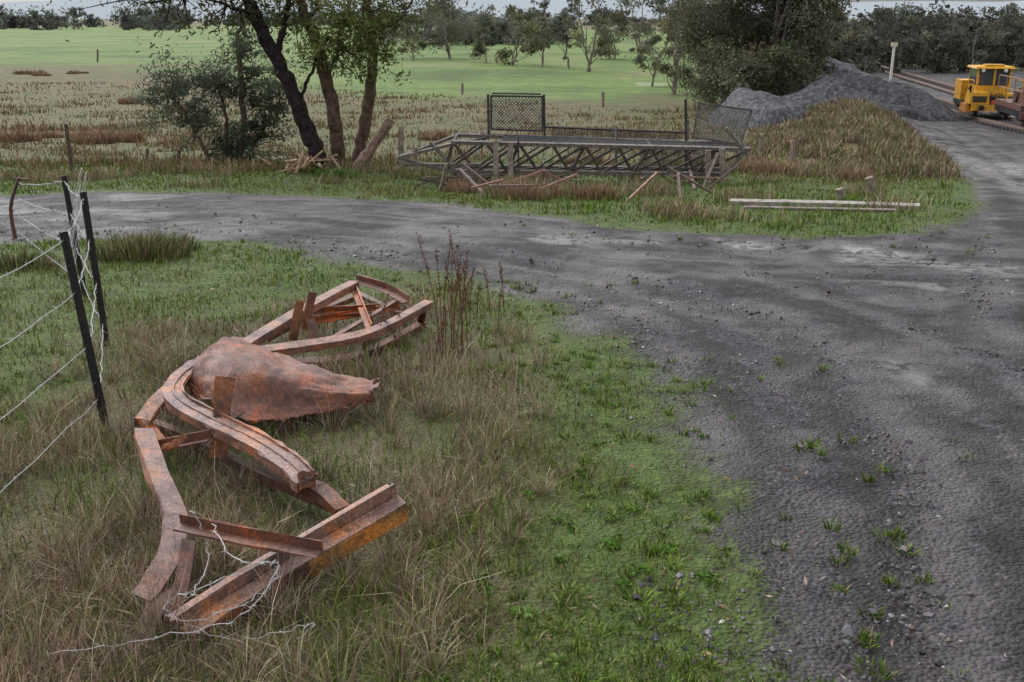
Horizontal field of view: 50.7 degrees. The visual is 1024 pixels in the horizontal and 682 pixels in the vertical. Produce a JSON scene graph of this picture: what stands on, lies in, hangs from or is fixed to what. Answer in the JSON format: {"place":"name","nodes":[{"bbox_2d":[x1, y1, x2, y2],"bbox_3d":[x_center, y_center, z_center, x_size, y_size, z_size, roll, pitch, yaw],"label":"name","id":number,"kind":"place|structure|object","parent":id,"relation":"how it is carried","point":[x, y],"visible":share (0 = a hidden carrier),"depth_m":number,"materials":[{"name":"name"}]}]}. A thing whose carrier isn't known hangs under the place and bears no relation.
{"place":"outdoors","nodes":[
{"label":"outdoors","id":0,"kind":"place"},
{"bbox_2d":[0,154,933,681],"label":"dead grass","id":1,"kind":"structure","parent":0,"point":[64,548],"depth_m":5.35,"materials":[{"name":"plant"}]},
{"bbox_2d":[0,140,991,681],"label":"green grass","id":2,"kind":"structure","parent":0,"point":[612,480],"depth_m":6.07,"materials":[{"name":"plant"}]},
{"bbox_2d":[0,19,1023,681],"bbox_3d":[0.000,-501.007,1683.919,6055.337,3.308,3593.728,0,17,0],"label":"ground","id":3,"kind":"structure","parent":0,"point":[932,391],"depth_m":8.13,"materials":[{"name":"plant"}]},
{"bbox_2d":[0,125,28,142],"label":"reed clump","id":4,"kind":"object","parent":3,"relation":"on","point":[2,139],"visible":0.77,"depth_m":39.09,"materials":[{"name":"brown plant"}]},
{"bbox_2d":[0,125,35,141],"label":"reed clump","id":5,"kind":"object","parent":3,"relation":"on","point":[29,137],"visible":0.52,"depth_m":39.48,"materials":[{"name":"brown plant"}]},
{"bbox_2d":[9,177,28,237],"bbox_3d":[-6.454,-1.701,14.204,0.318,0.914,0.053,0,17,0],"label":"rusty fence post","id":6,"kind":"object","parent":3,"relation":"on","point":[12,224],"visible":0.86,"depth_m":14.17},
{"bbox_2d":[11,70,32,73],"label":"reed clump","id":7,"kind":"object","parent":3,"relation":"on","point":[19,72],"visible":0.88,"depth_m":107.91,"materials":[{"name":"brown plant"}]},
{"bbox_2d":[2,129,42,141],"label":"reed clump","id":8,"kind":"object","parent":3,"relation":"on","point":[36,139],"visible":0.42,"depth_m":39.69,"materials":[{"name":"brown plant"}]},
{"bbox_2d":[0,242,63,272],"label":"tussock","id":9,"kind":"object","parent":3,"relation":"on","point":[9,263],"visible":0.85,"depth_m":12.00,"materials":[{"name":"green plant"}]},
{"bbox_2d":[25,69,46,74],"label":"reed clump","id":10,"kind":"object","parent":3,"relation":"on","point":[39,71],"visible":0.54,"depth_m":107.80,"materials":[{"name":"brown plant"}]},
{"bbox_2d":[31,72,51,75],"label":"reed clump","id":11,"kind":"object","parent":3,"relation":"on","point":[39,74],"visible":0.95,"depth_m":104.03,"materials":[{"name":"brown plant"}]},
{"bbox_2d":[39,129,62,137],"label":"reed clump","id":12,"kind":"object","parent":3,"relation":"on","point":[49,135],"visible":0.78,"depth_m":41.44,"materials":[{"name":"brown plant"}]},
{"bbox_2d":[0,168,103,491],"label":"barbed wire fence","id":13,"kind":"object","parent":3,"relation":"on","point":[72,231],"visible":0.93,"depth_m":7.98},
{"bbox_2d":[64,124,73,172],"bbox_3d":[-10.668,-4.591,26.037,0.097,1.266,0.094,0,17,0],"label":"fence post","id":14,"kind":"object","parent":3,"relation":"on","point":[69,151],"visible":0.76,"depth_m":25.99,"materials":[{"name":"brown wood"}]},
{"bbox_2d":[61,175,87,296],"bbox_3d":[-4.137,-0.924,10.255,0.118,1.294,0.055,-9,19,-27],"label":"star picket","id":15,"kind":"object","parent":3,"relation":"on","point":[69,211],"visible":0.87,"depth_m":10.23,"materials":[{"name":"paint"}]},
{"bbox_2d":[70,131,98,144],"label":"reed clump","id":16,"kind":"object","parent":3,"relation":"on","point":[82,139],"visible":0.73,"depth_m":37.51,"materials":[{"name":"brown plant"}]},
{"bbox_2d":[59,231,109,426],"bbox_3d":[-2.571,0.001,6.537,0.172,1.351,0.054,-5,17,-15],"label":"star picket","id":17,"kind":"object","parent":3,"relation":"in","point":[80,310],"visible":0.94,"depth_m":6.50,"materials":[{"name":"paint"}]},
{"bbox_2d":[62,121,108,142],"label":"reed clump","id":18,"kind":"object","parent":3,"relation":"on","point":[85,134],"visible":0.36,"depth_m":38.41,"materials":[{"name":"brown plant"}]},
{"bbox_2d":[0,4,187,30],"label":"distant tree belt","id":19,"kind":"object","parent":3,"relation":"on","point":[23,20],"visible":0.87,"depth_m":501.53,"materials":[{"name":"green plant"}]},
{"bbox_2d":[80,191,109,345],"bbox_3d":[-3.200,-0.486,8.320,0.105,1.337,0.054,-13,21,-36],"label":"star picket","id":20,"kind":"object","parent":3,"relation":"in","point":[93,260],"visible":0.93,"depth_m":8.28,"materials":[{"name":"paint"}]},
{"bbox_2d":[91,128,120,143],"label":"reed clump","id":21,"kind":"object","parent":3,"relation":"on","point":[110,138],"visible":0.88,"depth_m":38.10,"materials":[{"name":"brown plant"}]},
{"bbox_2d":[90,126,121,139],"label":"reed clump","id":22,"kind":"object","parent":3,"relation":"on","point":[107,131],"visible":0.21,"depth_m":38.99,"materials":[{"name":"brown plant"}]},
{"bbox_2d":[102,128,126,141],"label":"reed clump","id":23,"kind":"object","parent":3,"relation":"on","point":[118,134],"visible":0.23,"depth_m":39.12,"materials":[{"name":"brown plant"}]},
{"bbox_2d":[118,96,134,104],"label":"reed clump","id":24,"kind":"object","parent":3,"relation":"on","point":[123,102],"visible":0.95,"depth_m":67.32,"materials":[{"name":"brown plant"}]},
{"bbox_2d":[116,127,148,142],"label":"reed clump","id":25,"kind":"object","parent":3,"relation":"on","point":[138,137],"visible":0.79,"depth_m":38.45,"materials":[{"name":"brown plant"}]},
{"bbox_2d":[82,224,194,263],"bbox_3d":[-4.415,-1.207,12.715,1.320,0.501,1.282,13,21,37],"label":"tussock","id":26,"kind":"object","parent":3,"relation":"on","point":[136,250],"visible":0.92,"depth_m":12.62,"materials":[{"name":"green plant"}]},
{"bbox_2d":[146,148,148,160],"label":"fence post","id":27,"kind":"object","parent":3,"relation":"on","point":[147,151],"visible":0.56,"depth_m":28.21,"materials":[{"name":"grey wood"}]},
{"bbox_2d":[134,222,202,252],"bbox_3d":[-4.236,-1.303,13.253,0.882,0.424,0.724,6,18,20],"label":"tussock","id":28,"kind":"object","parent":3,"relation":"on","point":[188,243],"visible":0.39,"depth_m":13.29,"materials":[{"name":"green plant"}]},
{"bbox_2d":[46,511,314,656],"bbox_3d":[-1.329,0.979,4.414,0.991,0.320,0.709,-4,17,-13],"label":"barbed wire tangle","id":29,"kind":"object","parent":3,"relation":"on","point":[259,562],"visible":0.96,"depth_m":4.27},
{"bbox_2d":[26,0,363,168],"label":"gum tree","id":30,"kind":"object","parent":3,"relation":"on","point":[251,12],"visible":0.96,"depth_m":25.03,"materials":[{"name":"green plant"}]},
{"bbox_2d":[124,18,297,165],"bbox_3d":[-7.605,-6.106,27.991,4.836,4.488,3.020,0,17,0],"label":"wattle shrub","id":31,"kind":"object","parent":3,"relation":"on","point":[226,145],"visible":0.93,"depth_m":27.73,"materials":[{"name":"green plant"}]},
{"bbox_2d":[122,274,432,656],"bbox_3d":[-1.388,0.137,7.218,1.826,0.683,6.335,0,17,0],"label":"rusty bent steel frame","id":32,"kind":"object","parent":3,"relation":"on","point":[284,384],"visible":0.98,"depth_m":5.80,"materials":[{"name":"metal"}]},
{"bbox_2d":[260,150,340,173],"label":"broken branches","id":33,"kind":"object","parent":3,"relation":"on","point":[311,160],"visible":0.89,"depth_m":25.11,"materials":[{"name":"brown wood"}]},
{"bbox_2d":[298,165,329,172],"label":"strap leaf plant","id":34,"kind":"object","parent":3,"relation":"on","point":[311,171],"visible":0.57,"depth_m":25.38,"materials":[{"name":"green plant"}]},
{"bbox_2d":[239,0,416,167],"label":"gum tree","id":35,"kind":"object","parent":3,"relation":"on","point":[325,67],"visible":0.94,"depth_m":25.21,"materials":[{"name":"green plant"}]},
{"bbox_2d":[312,162,360,178],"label":"strap leaf plant","id":36,"kind":"object","parent":3,"relation":"on","point":[335,172],"visible":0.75,"depth_m":24.34,"materials":[{"name":"green plant"}]},
{"bbox_2d":[0,323,732,681],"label":"rosette weed","id":37,"kind":"object","parent":3,"relation":"on","point":[616,543],"visible":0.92,"depth_m":5.06,"materials":[{"name":"green plant"}]},
{"bbox_2d":[352,117,394,168],"bbox_3d":[-3.328,-4.719,25.939,1.052,1.292,0.305,0,17,0],"label":"tree stump","id":38,"kind":"object","parent":3,"relation":"on","point":[366,154],"visible":0.9,"depth_m":25.84,"materials":[{"name":"wood"}]},
{"bbox_2d":[295,0,467,166],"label":"gum tree","id":39,"kind":"object","parent":3,"relation":"on","point":[363,133],"visible":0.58,"depth_m":25.91,"materials":[{"name":"green plant"}]},
{"bbox_2d":[398,126,403,168],"bbox_3d":[-2.655,-4.575,25.892,0.149,1.126,0.146,0,17,0],"label":"fence post","id":40,"kind":"object","parent":3,"relation":"on","point":[401,141],"visible":0.61,"depth_m":25.80,"materials":[{"name":"grey wood"}]},
{"bbox_2d":[385,16,428,60],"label":"gum tree","id":41,"kind":"object","parent":3,"relation":"on","point":[421,44],"visible":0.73,"depth_m":143.72,"materials":[{"name":"green plant"}]},
{"bbox_2d":[366,294,448,374],"bbox_3d":[-0.786,-0.070,7.950,0.640,0.509,0.818,0,17,0],"label":"dock weed","id":42,"kind":"object","parent":3,"relation":"on","point":[437,340],"visible":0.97,"depth_m":8.02,"materials":[{"name":"brown plant"}]},
{"bbox_2d":[416,132,440,140],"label":"reed clump","id":43,"kind":"object","parent":3,"relation":"on","point":[428,137],"visible":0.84,"depth_m":39.74,"materials":[{"name":"brown plant"}]},
{"bbox_2d":[382,0,475,58],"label":"gum tree","id":44,"kind":"object","parent":3,"relation":"on","point":[447,15],"visible":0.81,"depth_m":149.27,"materials":[{"name":"green plant"}]},
{"bbox_2d":[417,128,447,136],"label":"reed clump","id":45,"kind":"object","parent":3,"relation":"on","point":[430,131],"visible":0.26,"depth_m":40.71,"materials":[{"name":"brown plant"}]},
{"bbox_2d":[428,127,451,138],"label":"reed clump","id":46,"kind":"object","parent":3,"relation":"on","point":[441,135],"visible":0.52,"depth_m":40.29,"materials":[{"name":"brown plant"}]},
{"bbox_2d":[416,230,474,353],"bbox_3d":[-0.452,-0.369,8.209,0.367,0.963,0.460,10,19,30],"label":"dock weed","id":47,"kind":"object","parent":3,"relation":"on","point":[456,287],"visible":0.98,"depth_m":8.19,"materials":[{"name":"brown plant"}]},
{"bbox_2d":[1,264,892,681],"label":"weed","id":48,"kind":"object","parent":3,"relation":"on","point":[511,512],"visible":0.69,"depth_m":5.16,"materials":[{"name":"green plant"}]},
{"bbox_2d":[438,182,460,191],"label":"reed clump","id":49,"kind":"object","parent":3,"relation":"on","point":[447,189],"visible":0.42,"depth_m":21.47,"materials":[{"name":"brown plant"}]},
{"bbox_2d":[446,175,471,187],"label":"reed clump","id":50,"kind":"object","parent":3,"relation":"on","point":[452,183],"visible":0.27,"depth_m":21.93,"materials":[{"name":"brown plant"}]},
{"bbox_2d":[461,83,463,93],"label":"fence post","id":51,"kind":"object","parent":3,"relation":"on","point":[462,88],"visible":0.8,"depth_m":77.82,"materials":[{"name":"grey wood"}]},
{"bbox_2d":[451,178,481,193],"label":"reed clump","id":52,"kind":"object","parent":3,"relation":"on","point":[465,188],"visible":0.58,"depth_m":20.97,"materials":[{"name":"brown plant"}]},
{"bbox_2d":[352,3,581,44],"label":"distant tree belt","id":53,"kind":"object","parent":3,"relation":"on","point":[505,38],"visible":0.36,"depth_m":231.62,"materials":[{"name":"green plant"}]},
{"bbox_2d":[449,261,503,326],"bbox_3d":[-0.318,-0.408,9.409,0.496,0.501,0.878,0,17,0],"label":"dock weed","id":54,"kind":"object","parent":3,"relation":"on","point":[486,286],"visible":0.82,"depth_m":9.46,"materials":[{"name":"brown plant"}]},
{"bbox_2d":[0,80,965,185],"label":"paddock grass","id":55,"kind":"structure","parent":3,"relation":"on","point":[882,127],"depth_m":34.69,"materials":[{"name":"plant"}]},
{"bbox_2d":[468,4,510,62],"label":"gum tree","id":56,"kind":"object","parent":3,"relation":"on","point":[481,49],"visible":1,"depth_m":134.87,"materials":[{"name":"green plant"}]},
{"bbox_2d":[154,3,828,27],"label":"distant tree belt","id":57,"kind":"object","parent":3,"relation":"on","point":[561,13],"visible":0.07,"depth_m":665.46,"materials":[{"name":"green plant"}]},
{"bbox_2d":[487,4,550,65],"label":"gum tree","id":58,"kind":"object","parent":3,"relation":"on","point":[527,30],"visible":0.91,"depth_m":126.04,"materials":[{"name":"green plant"}]},
{"bbox_2d":[486,173,551,200],"bbox_3d":[0.135,-2.852,19.732,1.378,0.565,1.029,0,17,0],"label":"reed clump","id":59,"kind":"object","parent":3,"relation":"on","point":[521,190],"visible":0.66,"depth_m":19.70,"materials":[{"name":"brown plant"}]},
{"bbox_2d":[502,183,553,200],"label":"reed clump","id":60,"kind":"object","parent":3,"relation":"on","point":[532,197],"visible":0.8,"depth_m":19.57,"materials":[{"name":"brown plant"}]},
{"bbox_2d":[502,182,555,198],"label":"reed clump","id":61,"kind":"object","parent":3,"relation":"on","point":[532,191],"visible":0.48,"depth_m":19.77,"materials":[{"name":"brown plant"}]},
{"bbox_2d":[529,0,552,66],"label":"gum tree","id":62,"kind":"object","parent":3,"relation":"on","point":[536,13],"visible":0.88,"depth_m":123.52,"materials":[{"name":"green plant"}]},
{"bbox_2d":[533,0,585,68],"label":"gum tree","id":63,"kind":"object","parent":3,"relation":"on","point":[567,21],"visible":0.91,"depth_m":118.30,"materials":[{"name":"green plant"}]},
{"bbox_2d":[398,92,752,183],"bbox_3d":[1.339,-4.218,23.034,7.555,2.021,1.789,0,17,0],"label":"fallen signal gantry","id":64,"kind":"object","parent":3,"relation":"on","point":[710,148],"visible":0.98,"depth_m":22.63,"materials":[{"name":"metal"}]},
{"bbox_2d":[550,175,602,199],"bbox_3d":[1.212,-2.860,19.799,1.222,0.543,1.000,0,17,0],"label":"reed clump","id":65,"kind":"object","parent":3,"relation":"on","point":[575,191],"visible":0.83,"depth_m":19.72,"materials":[{"name":"brown plant"}]},
{"bbox_2d":[562,152,593,164],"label":"reed clump","id":66,"kind":"object","parent":3,"relation":"on","point":[569,161],"visible":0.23,"depth_m":27.96,"materials":[{"name":"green plant"}]},
{"bbox_2d":[416,152,740,200],"bbox_3d":[1.435,-3.324,22.277,6.885,1.140,5.869,0,17,0],"label":"scrap steel","id":67,"kind":"object","parent":3,"relation":"on","point":[679,176],"visible":0.69,"depth_m":21.36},
{"bbox_2d":[571,149,609,164],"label":"reed clump","id":68,"kind":"object","parent":3,"relation":"on","point":[591,163],"visible":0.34,"depth_m":27.49,"materials":[{"name":"brown plant"}]},
{"bbox_2d":[565,0,625,71],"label":"gum tree","id":69,"kind":"object","parent":3,"relation":"on","point":[601,21],"visible":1,"depth_m":111.52,"materials":[{"name":"green plant"}]},
{"bbox_2d":[573,151,618,164],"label":"reed clump","id":70,"kind":"object","parent":3,"relation":"on","point":[613,161],"visible":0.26,"depth_m":27.89,"materials":[{"name":"brown plant"}]},
{"bbox_2d":[578,176,618,198],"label":"reed clump","id":71,"kind":"object","parent":3,"relation":"on","point":[605,190],"visible":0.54,"depth_m":19.86,"materials":[{"name":"brown plant"}]},
{"bbox_2d":[580,184,622,199],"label":"reed clump","id":72,"kind":"object","parent":3,"relation":"on","point":[598,197],"visible":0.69,"depth_m":19.68,"materials":[{"name":"brown plant"}]},
{"bbox_2d":[602,92,604,106],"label":"fence post","id":73,"kind":"object","parent":3,"relation":"on","point":[603,94],"visible":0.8,"depth_m":64.42,"materials":[{"name":"grey wood"}]},
{"bbox_2d":[587,8,635,58],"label":"gum tree","id":74,"kind":"object","parent":3,"relation":"on","point":[622,28],"visible":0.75,"depth_m":147.87,"materials":[{"name":"green plant"}]},
{"bbox_2d":[582,0,669,53],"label":"gum tree","id":75,"kind":"object","parent":3,"relation":"on","point":[643,26],"visible":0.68,"depth_m":175.35,"materials":[{"name":"green plant"}]},
{"bbox_2d":[629,2,689,85],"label":"gum tree","id":76,"kind":"object","parent":3,"relation":"on","point":[655,39],"visible":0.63,"depth_m":87.90,"materials":[{"name":"green plant"}]},
{"bbox_2d":[654,0,717,93],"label":"gum tree","id":77,"kind":"object","parent":3,"relation":"on","point":[668,24],"visible":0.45,"depth_m":77.61,"materials":[{"name":"green plant"}]},
{"bbox_2d":[687,120,689,155],"bbox_3d":[4.309,-4.757,26.478,0.152,1.306,0.104,-5,17,-16],"label":"fence post","id":78,"kind":"object","parent":3,"relation":"on","point":[688,124],"visible":0.29,"depth_m":26.31,"materials":[{"name":"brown wood"}]},
{"bbox_2d":[647,0,732,79],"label":"gum tree","id":79,"kind":"object","parent":3,"relation":"on","point":[663,19],"visible":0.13,"depth_m":95.62,"materials":[{"name":"green plant"}]},
{"bbox_2d":[678,1,746,103],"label":"gum tree","id":80,"kind":"object","parent":3,"relation":"on","point":[727,91],"visible":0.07,"depth_m":66.93,"materials":[{"name":"green plant"}]},
{"bbox_2d":[690,87,809,127],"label":"gravel pile","id":81,"kind":"object","parent":3,"relation":"on","point":[768,107],"visible":0.56,"depth_m":50.13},
{"bbox_2d":[737,153,767,172],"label":"reed clump","id":82,"kind":"object","parent":3,"relation":"on","point":[742,167],"visible":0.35,"depth_m":25.92,"materials":[{"name":"brown plant"}]},
{"bbox_2d":[653,0,858,108],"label":"gum tree","id":83,"kind":"object","parent":3,"relation":"on","point":[764,59],"visible":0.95,"depth_m":59.14,"materials":[{"name":"green plant"}]},
{"bbox_2d":[759,134,763,153],"bbox_3d":[7.218,-5.610,31.280,0.190,0.749,0.144,0,17,0],"label":"fence post","id":84,"kind":"object","parent":3,"relation":"on","point":[761,139],"visible":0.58,"depth_m":31.20,"materials":[{"name":"grey wood"}]},
{"bbox_2d":[717,72,810,104],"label":"gravel pile","id":85,"kind":"object","parent":3,"relation":"on","point":[783,93],"visible":0.04,"depth_m":62.58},
{"bbox_2d":[749,160,797,175],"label":"reed clump","id":86,"kind":"object","parent":3,"relation":"on","point":[763,169],"visible":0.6,"depth_m":25.11,"materials":[{"name":"brown plant"}]},
{"bbox_2d":[749,155,800,174],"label":"reed clump","id":87,"kind":"object","parent":3,"relation":"on","point":[770,168],"visible":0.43,"depth_m":25.27,"materials":[{"name":"brown plant"}]},
{"bbox_2d":[790,140,795,162],"bbox_3d":[7.016,-4.671,27.034,0.117,0.676,0.115,0,17,0],"label":"fence post","id":88,"kind":"object","parent":3,"relation":"on","point":[792,150],"visible":0.66,"depth_m":26.96,"materials":[{"name":"grey wood"}]},
{"bbox_2d":[729,198,919,212],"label":"fallen timber beam","id":89,"kind":"structure","parent":3,"relation":"on","point":[773,202],"depth_m":18.13,"materials":[{"name":"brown wood"}]},
{"bbox_2d":[791,6,860,61],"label":"gum tree","id":90,"kind":"object","parent":3,"relation":"on","point":[836,48],"visible":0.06,"depth_m":74.09,"materials":[{"name":"green plant"}]},
{"bbox_2d":[835,187,843,199],"bbox_3d":[5.879,-2.591,19.381,0.187,0.336,0.166,0,17,0],"label":"fence post","id":91,"kind":"object","parent":3,"relation":"on","point":[840,193],"visible":0.68,"depth_m":19.31,"materials":[{"name":"grey wood"}]},
{"bbox_2d":[834,169,867,180],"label":"reed clump","id":92,"kind":"object","parent":3,"relation":"on","point":[848,176],"visible":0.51,"depth_m":23.41,"materials":[{"name":"brown plant"}]},
{"bbox_2d":[824,56,881,79],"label":"gravel pile","id":93,"kind":"object","parent":3,"relation":"on","point":[847,68],"visible":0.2,"depth_m":94.37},
{"bbox_2d":[833,158,872,178],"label":"reed clump","id":94,"kind":"object","parent":3,"relation":"on","point":[852,171],"visible":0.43,"depth_m":23.59,"materials":[{"name":"brown plant"}]},
{"bbox_2d":[782,74,936,120],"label":"gravel pile","id":95,"kind":"object","parent":3,"relation":"on","point":[844,86],"visible":0.38,"depth_m":53.68,"materials":[{"name":"gravel"}]},
{"bbox_2d":[864,175,876,194],"bbox_3d":[6.660,-2.805,19.990,0.311,0.509,0.159,0,17,0],"label":"fence post","id":96,"kind":"object","parent":3,"relation":"on","point":[870,181],"visible":0.61,"depth_m":19.92,"materials":[{"name":"grey wood"}]},
{"bbox_2d":[889,42,897,79],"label":"signal post","id":97,"kind":"object","parent":3,"relation":"on","point":[894,45],"visible":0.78,"depth_m":97.29,"materials":[{"name":"paint"}]},
{"bbox_2d":[799,0,1023,33],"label":"distant tree belt","id":98,"kind":"object","parent":3,"relation":"on","point":[1013,6],"visible":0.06,"depth_m":207.08,"materials":[{"name":"green plant"}]},
{"bbox_2d":[866,78,965,121],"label":"gravel pile","id":99,"kind":"object","parent":3,"relation":"on","point":[907,95],"visible":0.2,"depth_m":53.74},
{"bbox_2d":[818,6,1023,73],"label":"distant tree belt","id":100,"kind":"object","parent":3,"relation":"on","point":[1006,43],"visible":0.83,"depth_m":114.61,"materials":[{"name":"green plant"}]},
{"bbox_2d":[899,158,944,167],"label":"reed clump","id":101,"kind":"object","parent":3,"relation":"on","point":[922,162],"visible":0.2,"depth_m":25.39,"materials":[{"name":"brown plant"}]},
{"bbox_2d":[828,24,1021,66],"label":"bushland","id":102,"kind":"structure","parent":3,"relation":"on","point":[887,60],"depth_m":127.51,"materials":[{"name":"green plant"}]},
{"bbox_2d":[850,60,1023,133],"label":"railway track","id":103,"kind":"structure","parent":3,"relation":"on","point":[992,119],"depth_m":60.64,"materials":[{"name":"metal"}]},
{"bbox_2d":[953,64,1023,115],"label":"railway track machine","id":104,"kind":"object","parent":103,"relation":"on","point":[975,92],"visible":0.81,"depth_m":53.97,"materials":[{"name":"paint"}]},
{"bbox_2d":[994,74,1023,125],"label":"rail wagon","id":105,"kind":"object","parent":103,"relation":"on","point":[1013,106],"visible":1,"depth_m":46.67,"materials":[{"name":"paint"}]},
{"bbox_2d":[0,0,1023,18],"bbox_3d":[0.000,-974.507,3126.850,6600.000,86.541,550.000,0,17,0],"label":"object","id":106,"kind":"structure","parent":0,"point":[553,8],"depth_m":2993.61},
{"bbox_2d":[0,0,1023,2],"label":"sky","id":107,"kind":"structure","parent":0,"point":[0,0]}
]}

